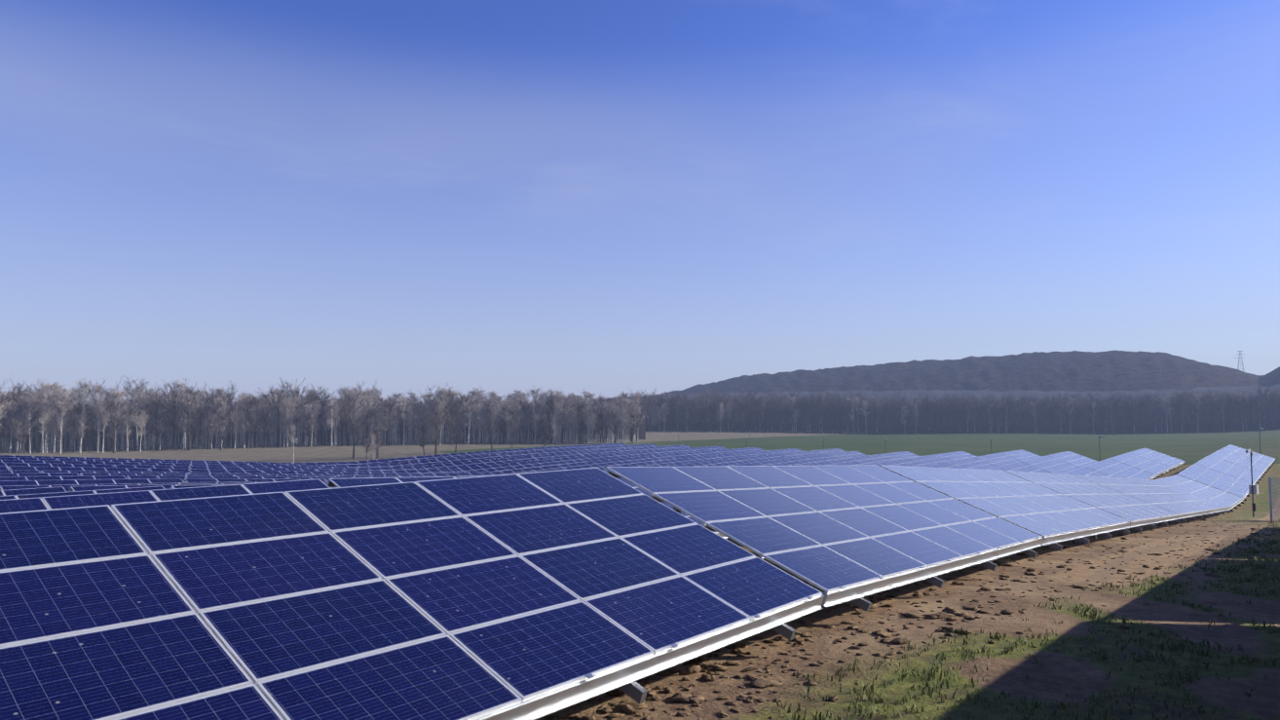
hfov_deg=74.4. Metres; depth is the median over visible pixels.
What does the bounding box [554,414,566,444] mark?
tree
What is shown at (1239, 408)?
tree
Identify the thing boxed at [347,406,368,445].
tree
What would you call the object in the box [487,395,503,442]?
tree
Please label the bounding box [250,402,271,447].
tree
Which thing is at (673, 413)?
tree
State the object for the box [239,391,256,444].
tree
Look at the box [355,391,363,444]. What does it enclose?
tree
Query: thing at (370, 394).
tree
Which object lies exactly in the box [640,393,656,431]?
tree
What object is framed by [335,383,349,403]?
tree
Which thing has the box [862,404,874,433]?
tree
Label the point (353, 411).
tree
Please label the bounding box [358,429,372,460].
tree
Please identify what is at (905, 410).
tree
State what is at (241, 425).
tree
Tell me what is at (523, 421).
tree
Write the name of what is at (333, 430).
tree
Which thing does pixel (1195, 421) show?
tree
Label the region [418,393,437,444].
tree
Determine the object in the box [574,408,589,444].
tree
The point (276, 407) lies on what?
tree
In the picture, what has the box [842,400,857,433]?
tree
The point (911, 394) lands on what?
hill ridge
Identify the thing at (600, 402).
tree
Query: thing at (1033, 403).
tree
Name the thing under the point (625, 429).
tree
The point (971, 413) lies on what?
tree
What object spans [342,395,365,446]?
tree
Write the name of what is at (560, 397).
tree
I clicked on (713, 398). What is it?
tree
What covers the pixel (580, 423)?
tree
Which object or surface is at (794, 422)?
tree
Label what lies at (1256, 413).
tree
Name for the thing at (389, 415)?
tree
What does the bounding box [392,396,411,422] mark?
tree
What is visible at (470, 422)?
tree
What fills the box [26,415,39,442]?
tree
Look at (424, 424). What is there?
tree
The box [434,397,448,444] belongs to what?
tree
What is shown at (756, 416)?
tree
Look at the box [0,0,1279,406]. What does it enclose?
sky
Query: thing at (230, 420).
tree
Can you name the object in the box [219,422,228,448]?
tree
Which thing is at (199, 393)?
tree
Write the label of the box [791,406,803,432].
tree
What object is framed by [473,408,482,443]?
tree
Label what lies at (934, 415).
tree
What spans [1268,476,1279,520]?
fence panels
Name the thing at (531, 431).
tree
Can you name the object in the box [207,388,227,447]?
tree
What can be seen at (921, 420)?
tree
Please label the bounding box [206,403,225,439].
tree
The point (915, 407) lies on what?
tree
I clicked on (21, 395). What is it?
tree
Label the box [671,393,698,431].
tree
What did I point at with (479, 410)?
tree
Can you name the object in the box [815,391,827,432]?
tree
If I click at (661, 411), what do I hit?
tree
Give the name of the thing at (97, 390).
tree
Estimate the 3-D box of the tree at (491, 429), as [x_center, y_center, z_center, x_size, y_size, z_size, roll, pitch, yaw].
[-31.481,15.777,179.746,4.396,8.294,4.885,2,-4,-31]
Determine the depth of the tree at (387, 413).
209.53 m
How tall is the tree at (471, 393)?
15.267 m
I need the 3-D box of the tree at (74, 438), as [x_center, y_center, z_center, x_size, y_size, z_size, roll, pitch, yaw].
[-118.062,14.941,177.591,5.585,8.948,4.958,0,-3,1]
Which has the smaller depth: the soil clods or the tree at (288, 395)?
the soil clods
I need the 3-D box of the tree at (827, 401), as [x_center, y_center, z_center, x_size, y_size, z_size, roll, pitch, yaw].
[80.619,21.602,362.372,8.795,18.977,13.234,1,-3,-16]
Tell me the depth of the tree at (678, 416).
338.87 m
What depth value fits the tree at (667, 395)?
351.80 m
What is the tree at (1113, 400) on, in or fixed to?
on the ground
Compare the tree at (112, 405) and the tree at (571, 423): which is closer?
the tree at (112, 405)
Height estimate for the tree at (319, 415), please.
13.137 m
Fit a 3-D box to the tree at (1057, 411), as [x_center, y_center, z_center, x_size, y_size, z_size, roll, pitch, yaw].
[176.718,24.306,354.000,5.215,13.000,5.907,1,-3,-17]
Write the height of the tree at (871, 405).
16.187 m
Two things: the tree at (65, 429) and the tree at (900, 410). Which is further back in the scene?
the tree at (900, 410)
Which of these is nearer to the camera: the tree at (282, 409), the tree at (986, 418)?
the tree at (282, 409)
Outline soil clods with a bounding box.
[540,516,1279,719]
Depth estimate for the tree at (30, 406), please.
170.32 m
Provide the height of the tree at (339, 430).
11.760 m
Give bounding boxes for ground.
[0,428,1279,719]
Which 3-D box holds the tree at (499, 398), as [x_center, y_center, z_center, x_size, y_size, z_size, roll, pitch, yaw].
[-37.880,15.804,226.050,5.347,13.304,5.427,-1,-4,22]
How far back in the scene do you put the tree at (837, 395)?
351.76 m
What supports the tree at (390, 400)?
on the ground
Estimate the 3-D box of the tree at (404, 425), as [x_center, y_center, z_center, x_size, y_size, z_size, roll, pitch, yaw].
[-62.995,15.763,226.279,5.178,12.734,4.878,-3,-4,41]
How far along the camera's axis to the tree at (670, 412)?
345.27 m
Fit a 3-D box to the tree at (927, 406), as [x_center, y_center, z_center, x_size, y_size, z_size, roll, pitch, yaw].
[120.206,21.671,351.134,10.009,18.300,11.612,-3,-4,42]
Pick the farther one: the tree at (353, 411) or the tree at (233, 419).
the tree at (353, 411)
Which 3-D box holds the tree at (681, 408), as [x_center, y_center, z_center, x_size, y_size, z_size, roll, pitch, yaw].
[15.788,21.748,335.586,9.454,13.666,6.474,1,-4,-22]
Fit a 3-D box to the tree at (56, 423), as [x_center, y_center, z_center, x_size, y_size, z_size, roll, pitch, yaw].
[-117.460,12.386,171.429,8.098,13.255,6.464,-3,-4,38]
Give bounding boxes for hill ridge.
[561,383,1279,408]
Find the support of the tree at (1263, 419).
on the ground
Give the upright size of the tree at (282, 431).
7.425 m
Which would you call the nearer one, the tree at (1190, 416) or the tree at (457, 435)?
the tree at (457, 435)
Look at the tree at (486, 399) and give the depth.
224.35 m
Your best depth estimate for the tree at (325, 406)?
212.54 m
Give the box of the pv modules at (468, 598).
[0,444,1274,719]
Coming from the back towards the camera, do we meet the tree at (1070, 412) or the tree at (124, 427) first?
the tree at (1070, 412)
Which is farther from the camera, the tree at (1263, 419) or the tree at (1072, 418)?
the tree at (1072, 418)
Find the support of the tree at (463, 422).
on the ground
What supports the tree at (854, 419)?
on the ground
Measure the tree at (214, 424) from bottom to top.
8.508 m
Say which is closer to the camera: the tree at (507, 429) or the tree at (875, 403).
the tree at (507, 429)
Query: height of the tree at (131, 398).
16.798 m
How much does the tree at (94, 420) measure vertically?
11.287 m
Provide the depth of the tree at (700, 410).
343.56 m
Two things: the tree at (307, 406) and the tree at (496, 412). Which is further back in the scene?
the tree at (496, 412)
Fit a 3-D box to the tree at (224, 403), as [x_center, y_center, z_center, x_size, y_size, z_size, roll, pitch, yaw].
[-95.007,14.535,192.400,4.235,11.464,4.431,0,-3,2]
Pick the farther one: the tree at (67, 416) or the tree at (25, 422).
the tree at (67, 416)
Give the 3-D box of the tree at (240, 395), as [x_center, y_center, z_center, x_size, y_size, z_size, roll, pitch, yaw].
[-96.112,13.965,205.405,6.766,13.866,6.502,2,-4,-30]
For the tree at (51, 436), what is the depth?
177.29 m
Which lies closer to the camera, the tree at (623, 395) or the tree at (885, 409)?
the tree at (623, 395)
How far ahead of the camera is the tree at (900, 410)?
355.38 m
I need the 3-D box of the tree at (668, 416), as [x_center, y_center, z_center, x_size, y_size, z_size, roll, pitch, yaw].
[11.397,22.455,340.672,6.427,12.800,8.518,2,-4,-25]
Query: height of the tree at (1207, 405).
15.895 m
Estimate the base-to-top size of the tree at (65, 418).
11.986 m
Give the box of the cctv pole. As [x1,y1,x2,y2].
[1244,449,1258,517]
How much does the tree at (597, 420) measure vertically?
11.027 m
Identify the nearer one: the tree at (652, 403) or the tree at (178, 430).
the tree at (178, 430)
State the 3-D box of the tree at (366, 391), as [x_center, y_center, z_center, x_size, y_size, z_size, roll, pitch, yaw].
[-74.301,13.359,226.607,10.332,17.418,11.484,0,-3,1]
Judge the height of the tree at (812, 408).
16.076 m
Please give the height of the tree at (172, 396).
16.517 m
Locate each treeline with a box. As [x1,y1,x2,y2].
[2,409,645,448]
[619,397,1279,432]
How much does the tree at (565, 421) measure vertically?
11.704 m
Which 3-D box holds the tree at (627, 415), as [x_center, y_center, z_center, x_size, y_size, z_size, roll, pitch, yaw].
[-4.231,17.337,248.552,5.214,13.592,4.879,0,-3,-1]
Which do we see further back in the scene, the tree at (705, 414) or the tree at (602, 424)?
the tree at (705, 414)
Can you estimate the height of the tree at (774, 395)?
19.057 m
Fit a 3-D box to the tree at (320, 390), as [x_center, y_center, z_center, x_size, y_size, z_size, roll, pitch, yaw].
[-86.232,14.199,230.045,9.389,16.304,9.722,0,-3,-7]
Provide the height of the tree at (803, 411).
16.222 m
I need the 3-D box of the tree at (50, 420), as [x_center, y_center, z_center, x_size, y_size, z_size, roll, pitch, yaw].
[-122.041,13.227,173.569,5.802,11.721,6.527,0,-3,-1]
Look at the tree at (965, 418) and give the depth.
355.02 m
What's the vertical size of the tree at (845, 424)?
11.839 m
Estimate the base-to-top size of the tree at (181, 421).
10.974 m
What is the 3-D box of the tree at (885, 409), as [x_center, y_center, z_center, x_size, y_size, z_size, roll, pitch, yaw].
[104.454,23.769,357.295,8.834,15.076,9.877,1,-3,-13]
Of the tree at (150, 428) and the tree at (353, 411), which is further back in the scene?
the tree at (353, 411)
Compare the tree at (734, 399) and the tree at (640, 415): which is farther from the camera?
the tree at (734, 399)
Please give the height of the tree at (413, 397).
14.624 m
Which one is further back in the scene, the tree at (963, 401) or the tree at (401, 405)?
the tree at (963, 401)
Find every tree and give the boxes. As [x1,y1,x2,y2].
[0,376,34,451]
[0,379,38,449]
[0,387,38,452]
[0,392,14,428]
[2,392,19,451]
[2,411,20,451]
[3,406,18,452]
[10,395,33,451]
[10,414,34,453]
[11,415,25,452]
[15,388,46,450]
[15,397,29,451]
[16,384,56,451]
[18,406,34,451]
[20,389,50,452]
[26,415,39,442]
[27,379,56,452]
[28,383,47,450]
[32,383,68,450]
[35,396,65,452]
[35,397,51,447]
[35,399,56,452]
[35,406,56,451]
[36,381,73,451]
[43,389,81,452]
[46,413,59,451]
[47,389,76,453]
[47,394,65,451]
[49,378,93,451]
[50,399,69,451]
[53,396,78,450]
[62,418,71,449]
[63,399,87,451]
[64,397,97,451]
[65,412,80,435]
[67,376,94,451]
[67,387,83,449]
[68,411,95,451]
[74,402,100,451]
[75,376,124,451]
[75,410,89,452]
[83,382,112,452]
[85,397,121,451]
[87,411,96,450]
[88,383,121,449]
[90,401,108,445]
[93,399,111,452]
[101,397,143,452]
[101,411,112,451]
[103,388,135,425]
[103,398,125,451]
[107,404,126,433]
[110,379,148,446]
[116,409,143,451]
[117,397,147,451]
[117,403,131,450]
[118,375,177,449]
[118,409,128,450]
[124,392,143,448]
[129,385,155,451]
[130,388,161,449]
[131,410,150,451]
[132,405,148,450]
[133,391,161,450]
[141,392,180,450]
[141,401,175,449]
[142,417,152,440]
[145,402,159,449]
[146,398,159,450]
[147,409,174,437]
[150,377,194,450]
[150,402,167,450]
[157,381,203,448]
[159,379,194,442]
[162,400,199,438]
[166,414,194,449]
[171,400,201,450]
[172,395,202,450]
[172,414,187,449]
[174,378,196,404]
[174,389,198,450]
[174,405,189,450]
[176,404,190,427]
[189,389,208,439]
[190,394,202,447]
[190,407,203,448]
[192,398,207,447]
[192,407,212,449]
[193,385,231,447]
[197,402,226,449]
[200,409,213,449]
[203,384,231,448]
[204,394,229,443]
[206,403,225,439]
[206,413,219,450]
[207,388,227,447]
[210,380,238,446]
[210,396,223,448]
[212,410,230,450]
[216,401,229,436]
[218,383,254,447]
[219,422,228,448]
[224,398,235,443]
[226,414,236,447]
[227,390,263,448]
[227,405,245,448]
[228,409,242,447]
[231,389,249,446]
[231,399,244,445]
[233,392,258,445]
[234,411,247,447]
[238,411,248,448]
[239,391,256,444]
[245,402,263,448]
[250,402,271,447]
[253,396,265,446]
[253,408,274,448]
[255,378,293,447]
[256,393,273,437]
[265,406,276,447]
[268,378,299,443]
[269,396,283,427]
[272,403,287,447]
[273,388,285,421]
[273,402,304,446]
[277,397,298,447]
[280,416,288,447]
[282,410,296,434]
[284,376,318,445]
[285,385,304,444]
[285,424,300,462]
[286,396,305,446]
[289,398,304,445]
[293,408,302,446]
[295,410,318,446]
[297,403,318,446]
[301,394,311,442]
[301,415,321,447]
[301,417,311,446]
[302,411,325,446]
[303,386,318,439]
[306,388,331,444]
[306,409,321,447]
[308,385,337,424]
[308,394,325,443]
[309,397,328,446]
[313,402,320,445]
[317,396,331,443]
[319,405,330,444]
[319,416,330,443]
[322,395,343,446]
[323,415,342,445]
[328,397,345,446]
[332,392,359,446]
[332,414,340,443]
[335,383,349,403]
[336,396,345,445]
[336,400,361,445]
[338,378,379,441]
[338,418,353,445]
[339,384,353,430]
[340,411,374,458]
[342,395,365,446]
[343,388,357,443]
[347,392,360,445]
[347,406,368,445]
[351,390,375,443]
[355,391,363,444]
[357,407,370,436]
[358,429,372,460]
[361,402,370,444]
[361,408,378,440]
[363,395,375,444]
[364,388,378,437]
[367,414,376,443]
[369,433,376,459]
[370,412,396,456]
[370,422,388,458]
[372,390,380,443]
[373,396,388,440]
[373,411,385,444]
[374,394,400,446]
[375,397,398,444]
[382,408,394,431]
[385,397,401,444]
[387,409,405,445]
[390,391,405,398]
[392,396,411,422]
[393,398,414,445]
[396,409,414,444]
[399,396,407,442]
[399,407,414,444]
[402,405,409,443]
[405,402,418,442]
[406,390,421,444]
[411,418,433,455]
[412,401,425,444]
[412,404,424,443]
[414,405,449,454]
[415,404,431,442]
[418,384,446,439]
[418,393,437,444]
[420,402,437,444]
[421,396,433,444]
[424,415,449,454]
[427,384,454,421]
[427,398,447,445]
[430,389,461,444]
[431,390,456,443]
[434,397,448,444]
[435,387,452,444]
[442,399,461,444]
[444,420,461,452]
[446,411,456,445]
[447,388,464,410]
[447,389,479,444]
[450,387,474,421]
[455,393,472,444]
[457,401,474,444]
[458,392,476,442]
[458,405,472,443]
[461,389,486,441]
[463,403,481,444]
[470,387,487,442]
[470,398,480,440]
[471,403,487,444]
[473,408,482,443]
[474,400,491,437]
[476,403,487,444]
[482,397,492,443]
[482,416,502,450]
[483,401,490,443]
[485,410,496,444]
[487,389,505,436]
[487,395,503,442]
[487,400,500,444]
[488,399,503,444]
[489,406,512,444]
[490,397,507,430]
[498,400,516,444]
[498,412,508,444]
[499,418,512,443]
[502,401,527,443]
[503,416,517,449]
[505,397,527,443]
[505,415,516,434]
[507,391,525,414]
[511,407,524,444]
[512,398,535,443]
[519,391,530,436]
[522,398,540,439]
[522,404,532,443]
[523,406,541,442]
[527,385,551,443]
[527,401,541,436]
[530,411,542,434]
[532,414,541,444]
[535,390,563,417]
[536,389,576,444]
[537,403,548,438]
[537,416,559,447]
[538,389,549,401]
[541,402,562,443]
[545,401,559,442]
[547,393,563,444]
[547,417,558,446]
[553,389,564,442]
[553,392,566,443]
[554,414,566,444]
[558,414,572,444]
[561,395,574,443]
[562,404,571,442]
[563,407,574,443]
[566,395,589,443]
[567,400,587,443]
[569,411,579,444]
[571,398,601,444]
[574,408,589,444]
[579,400,597,444]
[580,391,596,403]
[582,388,594,438]
[584,407,595,443]
[584,407,603,433]
[588,413,598,444]
[589,395,607,413]
[590,405,598,443]
[594,413,606,443]
[595,398,609,442]
[596,407,616,443]
[596,410,603,443]
[600,397,613,435]
[600,408,606,433]
[603,424,612,442]
[604,408,618,443]
[604,409,616,443]
[605,403,617,442]
[605,412,622,443]
[605,416,612,443]
[608,395,621,443]
[614,391,630,440]
[614,396,631,442]
[616,405,629,440]
[619,409,631,437]
[619,417,631,444]
[620,397,630,441]
[621,409,643,444]
[628,390,646,406]
[628,392,640,408]
[628,398,638,440]
[628,404,638,443]
[631,395,646,443]
[637,402,645,440]
[638,390,658,430]
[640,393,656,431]
[642,395,652,422]
[644,405,659,431]
[645,410,658,431]
[648,395,672,431]
[649,403,663,431]
[657,399,676,430]
[659,402,670,423]
[661,391,673,414]
[662,388,680,431]
[663,391,685,430]
[663,400,674,431]
[664,397,679,431]
[668,401,685,431]
[670,398,690,431]
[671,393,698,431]
[690,393,710,431]
[692,394,714,431]
[696,390,717,432]
[707,389,723,413]
[709,398,729,431]
[710,399,721,431]
[711,386,733,431]
[716,402,725,432]
[722,406,737,431]
[726,401,733,431]
[729,406,740,431]
[730,393,739,431]
[733,398,748,431]
[734,390,750,431]
[736,405,748,431]
[738,388,761,431]
[743,402,752,431]
[748,397,764,431]
[749,406,764,431]
[755,394,772,431]
[766,401,785,432]
[766,408,773,431]
[767,387,784,427]
[774,413,785,432]
[782,398,795,431]
[783,405,791,432]
[786,394,805,432]
[786,396,797,432]
[789,402,803,432]
[790,388,808,431]
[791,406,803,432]
[791,409,798,432]
[795,395,811,432]
[797,388,824,415]
[798,414,807,432]
[801,393,825,432]
[802,397,830,433]
[810,397,834,433]
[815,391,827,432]
[819,390,831,432]
[820,391,834,431]
[822,390,849,433]
[822,411,835,433]
[834,396,851,432]
[836,396,861,433]
[836,405,848,433]
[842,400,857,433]
[843,411,854,433]
[844,401,852,433]
[845,391,865,432]
[847,399,856,433]
[847,409,859,429]
[849,395,865,433]
[850,408,861,433]
[855,412,865,433]
[859,399,870,433]
[860,396,877,433]
[861,396,871,433]
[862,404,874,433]
[865,395,886,433]
[865,404,873,433]
[873,399,891,433]
[887,389,909,433]
[891,397,910,433]
[898,394,921,433]
[899,406,910,433]
[900,407,911,433]
[903,404,916,425]
[909,398,932,433]
[909,411,915,433]
[911,403,919,428]
[913,406,925,433]
[913,409,929,433]
[918,392,939,433]
[927,393,948,433]
[929,396,940,433]
[932,391,956,433]
[948,399,971,433]
[951,390,969,432]
[954,397,977,433]
[954,403,973,433]
[961,406,973,433]
[963,405,973,433]
[967,399,978,433]
[970,410,980,433]
[976,396,989,432]
[977,392,996,432]
[979,404,994,433]
[982,394,1001,433]
[989,405,1001,433]
[990,405,1003,433]
[993,403,1007,432]
[996,395,1009,433]
[999,392,1019,433]
[1000,394,1023,433]
[1001,391,1031,432]
[1004,409,1014,433]
[1009,393,1029,432]
[1018,394,1037,432]
[1018,397,1035,432]
[1026,401,1040,433]
[1027,393,1058,432]
[1030,399,1046,433]
[1030,401,1049,433]
[1030,411,1037,432]
[1031,398,1050,432]
[1039,394,1059,433]
[1046,395,1063,432]
[1054,397,1066,432]
[1055,392,1081,432]
[1055,401,1077,433]
[1055,403,1064,433]
[1057,402,1073,433]
[1064,401,1078,433]
[1064,405,1076,433]
[1068,406,1084,433]
[1069,389,1101,433]
[1069,401,1087,432]
[1073,391,1097,432]
[1085,409,1096,433]
[1088,402,1100,433]
[1091,406,1105,433]
[1107,397,1125,433]
[1108,392,1134,433]
[1115,400,1142,433]
[1116,399,1138,433]
[1121,390,1139,429]
[1123,391,1148,433]
[1141,389,1161,432]
[1152,403,1168,432]
[1156,395,1171,432]
[1158,410,1169,432]
[1161,389,1191,432]
[1161,397,1175,432]
[1165,403,1178,432]
[1166,398,1175,431]
[1167,388,1188,417]
[1180,388,1208,432]
[1181,392,1200,431]
[1184,400,1202,432]
[1185,391,1203,432]
[1187,394,1205,432]
[1189,407,1199,432]
[1195,405,1218,432]
[1196,407,1209,432]
[1200,393,1230,431]
[1201,389,1232,431]
[1208,391,1240,431]
[1218,400,1235,431]
[1218,401,1229,431]
[1221,390,1245,430]
[1224,396,1248,430]
[1227,391,1258,430]
[1228,395,1258,430]
[1233,395,1258,430]
[1233,404,1249,430]
[1233,407,1249,430]
[1240,390,1271,430]
[1250,394,1265,430]
[1251,391,1263,429]
[1253,396,1270,429]
[1255,383,1279,429]
[1266,390,1279,428]
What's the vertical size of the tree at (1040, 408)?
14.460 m
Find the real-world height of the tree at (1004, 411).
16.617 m
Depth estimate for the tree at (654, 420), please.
330.24 m
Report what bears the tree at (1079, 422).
on the ground
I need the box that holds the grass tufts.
[753,518,1279,719]
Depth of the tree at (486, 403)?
224.41 m
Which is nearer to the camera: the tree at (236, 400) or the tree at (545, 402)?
the tree at (236, 400)
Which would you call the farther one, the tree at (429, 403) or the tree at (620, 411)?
the tree at (620, 411)
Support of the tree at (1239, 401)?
on the ground
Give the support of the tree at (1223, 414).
on the ground
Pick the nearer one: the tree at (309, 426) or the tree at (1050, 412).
the tree at (309, 426)
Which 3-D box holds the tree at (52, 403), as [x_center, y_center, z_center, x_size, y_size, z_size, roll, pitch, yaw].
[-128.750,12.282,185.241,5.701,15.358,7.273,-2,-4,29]
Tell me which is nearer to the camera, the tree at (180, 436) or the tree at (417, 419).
the tree at (180, 436)
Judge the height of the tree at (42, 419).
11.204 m
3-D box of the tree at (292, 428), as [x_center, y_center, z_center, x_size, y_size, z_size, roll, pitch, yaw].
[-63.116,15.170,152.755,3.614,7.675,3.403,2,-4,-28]
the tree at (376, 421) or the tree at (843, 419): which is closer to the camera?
the tree at (376, 421)
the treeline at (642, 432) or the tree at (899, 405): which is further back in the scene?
the tree at (899, 405)
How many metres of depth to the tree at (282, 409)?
199.00 m
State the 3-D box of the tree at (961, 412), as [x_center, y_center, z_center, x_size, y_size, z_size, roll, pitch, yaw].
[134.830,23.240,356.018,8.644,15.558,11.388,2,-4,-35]
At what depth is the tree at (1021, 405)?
367.32 m
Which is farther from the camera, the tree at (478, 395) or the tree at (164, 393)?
the tree at (478, 395)
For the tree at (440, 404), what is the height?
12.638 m
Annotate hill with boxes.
[668,349,1279,394]
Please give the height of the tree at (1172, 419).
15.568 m
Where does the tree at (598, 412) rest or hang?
on the ground
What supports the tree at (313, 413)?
on the ground
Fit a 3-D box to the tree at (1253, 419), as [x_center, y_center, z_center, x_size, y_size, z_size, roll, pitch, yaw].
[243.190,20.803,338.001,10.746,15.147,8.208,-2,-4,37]
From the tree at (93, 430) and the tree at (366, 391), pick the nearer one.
the tree at (93, 430)
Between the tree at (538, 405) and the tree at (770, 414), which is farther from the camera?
the tree at (770, 414)
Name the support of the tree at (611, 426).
on the ground
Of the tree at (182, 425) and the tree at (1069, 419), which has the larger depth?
the tree at (1069, 419)
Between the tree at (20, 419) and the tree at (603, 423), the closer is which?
the tree at (20, 419)
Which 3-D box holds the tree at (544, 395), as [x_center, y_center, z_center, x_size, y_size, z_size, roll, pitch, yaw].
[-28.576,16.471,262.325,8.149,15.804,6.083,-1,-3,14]
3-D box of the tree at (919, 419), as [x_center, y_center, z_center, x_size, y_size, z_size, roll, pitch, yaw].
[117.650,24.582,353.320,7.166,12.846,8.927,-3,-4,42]
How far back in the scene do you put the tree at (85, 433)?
181.26 m
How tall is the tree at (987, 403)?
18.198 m
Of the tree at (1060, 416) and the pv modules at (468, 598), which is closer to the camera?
the pv modules at (468, 598)
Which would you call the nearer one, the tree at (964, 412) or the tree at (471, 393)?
the tree at (471, 393)
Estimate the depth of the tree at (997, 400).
354.61 m
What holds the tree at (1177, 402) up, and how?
on the ground
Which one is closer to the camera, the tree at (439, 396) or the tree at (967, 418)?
the tree at (439, 396)
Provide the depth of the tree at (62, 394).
170.84 m
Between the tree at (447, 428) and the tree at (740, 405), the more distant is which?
the tree at (740, 405)
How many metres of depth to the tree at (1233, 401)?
335.43 m
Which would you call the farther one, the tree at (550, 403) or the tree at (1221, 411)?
the tree at (1221, 411)
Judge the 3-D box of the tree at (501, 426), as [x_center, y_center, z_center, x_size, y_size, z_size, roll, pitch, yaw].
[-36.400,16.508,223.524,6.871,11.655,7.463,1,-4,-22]
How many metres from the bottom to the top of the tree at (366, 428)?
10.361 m
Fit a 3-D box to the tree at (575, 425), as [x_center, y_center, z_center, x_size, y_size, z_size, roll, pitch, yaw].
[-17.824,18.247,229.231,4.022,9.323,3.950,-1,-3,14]
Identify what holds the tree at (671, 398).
on the ground
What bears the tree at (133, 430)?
on the ground
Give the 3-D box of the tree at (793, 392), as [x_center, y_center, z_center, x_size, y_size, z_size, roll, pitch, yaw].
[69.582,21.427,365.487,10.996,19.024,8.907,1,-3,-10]
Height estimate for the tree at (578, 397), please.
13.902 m
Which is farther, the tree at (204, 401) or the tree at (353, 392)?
the tree at (353, 392)
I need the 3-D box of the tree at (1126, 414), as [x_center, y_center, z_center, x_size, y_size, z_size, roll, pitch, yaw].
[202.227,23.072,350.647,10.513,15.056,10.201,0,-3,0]
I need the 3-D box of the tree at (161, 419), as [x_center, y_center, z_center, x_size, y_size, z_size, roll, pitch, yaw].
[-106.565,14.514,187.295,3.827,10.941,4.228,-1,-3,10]
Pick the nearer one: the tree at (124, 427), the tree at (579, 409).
the tree at (124, 427)
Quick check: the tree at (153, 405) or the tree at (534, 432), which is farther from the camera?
the tree at (534, 432)
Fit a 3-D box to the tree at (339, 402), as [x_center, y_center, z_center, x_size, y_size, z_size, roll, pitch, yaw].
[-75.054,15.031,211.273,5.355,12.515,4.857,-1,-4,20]
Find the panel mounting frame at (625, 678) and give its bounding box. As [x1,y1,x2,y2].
[474,454,1276,719]
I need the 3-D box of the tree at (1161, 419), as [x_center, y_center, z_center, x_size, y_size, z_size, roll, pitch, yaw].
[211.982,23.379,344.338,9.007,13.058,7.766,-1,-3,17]
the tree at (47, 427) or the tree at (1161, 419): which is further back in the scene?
the tree at (1161, 419)
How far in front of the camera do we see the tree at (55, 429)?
175.40 m
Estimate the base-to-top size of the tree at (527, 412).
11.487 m
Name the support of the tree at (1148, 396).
on the ground
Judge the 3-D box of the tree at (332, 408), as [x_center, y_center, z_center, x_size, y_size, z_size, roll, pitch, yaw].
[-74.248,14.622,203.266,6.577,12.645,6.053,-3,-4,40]
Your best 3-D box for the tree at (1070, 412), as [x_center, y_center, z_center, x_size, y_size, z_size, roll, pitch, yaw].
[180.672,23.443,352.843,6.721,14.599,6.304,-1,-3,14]
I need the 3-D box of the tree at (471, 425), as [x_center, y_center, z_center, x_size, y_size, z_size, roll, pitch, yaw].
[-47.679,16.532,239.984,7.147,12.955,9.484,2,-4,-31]
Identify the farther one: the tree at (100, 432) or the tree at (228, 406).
the tree at (228, 406)
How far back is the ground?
11.17 m
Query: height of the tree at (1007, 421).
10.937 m
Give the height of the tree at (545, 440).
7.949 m
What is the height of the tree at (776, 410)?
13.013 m
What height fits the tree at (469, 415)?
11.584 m
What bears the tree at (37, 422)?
on the ground
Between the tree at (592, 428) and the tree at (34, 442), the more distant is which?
the tree at (592, 428)
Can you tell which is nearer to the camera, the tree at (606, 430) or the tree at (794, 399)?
the tree at (606, 430)
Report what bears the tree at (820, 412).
on the ground
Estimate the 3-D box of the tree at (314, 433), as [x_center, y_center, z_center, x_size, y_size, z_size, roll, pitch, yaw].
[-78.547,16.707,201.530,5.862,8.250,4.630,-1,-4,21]
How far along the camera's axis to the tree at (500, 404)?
223.59 m
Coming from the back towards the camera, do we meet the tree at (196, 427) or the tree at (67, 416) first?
the tree at (196, 427)
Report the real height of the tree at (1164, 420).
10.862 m
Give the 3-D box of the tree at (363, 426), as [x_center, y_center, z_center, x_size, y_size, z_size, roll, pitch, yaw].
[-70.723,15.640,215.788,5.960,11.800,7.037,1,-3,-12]
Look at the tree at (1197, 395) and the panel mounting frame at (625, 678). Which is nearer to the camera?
the panel mounting frame at (625, 678)
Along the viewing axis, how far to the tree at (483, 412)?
222.32 m
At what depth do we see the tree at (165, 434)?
188.48 m
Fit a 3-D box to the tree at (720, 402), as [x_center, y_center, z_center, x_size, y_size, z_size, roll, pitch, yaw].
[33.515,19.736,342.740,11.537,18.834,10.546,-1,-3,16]
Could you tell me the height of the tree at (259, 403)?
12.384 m
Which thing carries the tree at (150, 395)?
on the ground
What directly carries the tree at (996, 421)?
on the ground
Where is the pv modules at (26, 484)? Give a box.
[0,442,1184,532]
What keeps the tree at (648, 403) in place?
on the ground
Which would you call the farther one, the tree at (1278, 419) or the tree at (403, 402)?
the tree at (1278, 419)
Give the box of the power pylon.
[1234,350,1244,372]
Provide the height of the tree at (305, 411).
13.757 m
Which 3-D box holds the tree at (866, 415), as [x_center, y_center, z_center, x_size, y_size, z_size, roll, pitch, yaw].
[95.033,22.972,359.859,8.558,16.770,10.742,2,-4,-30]
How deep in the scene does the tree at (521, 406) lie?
226.88 m
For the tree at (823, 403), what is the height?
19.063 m
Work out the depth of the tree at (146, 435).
191.96 m
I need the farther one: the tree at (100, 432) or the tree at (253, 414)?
the tree at (253, 414)

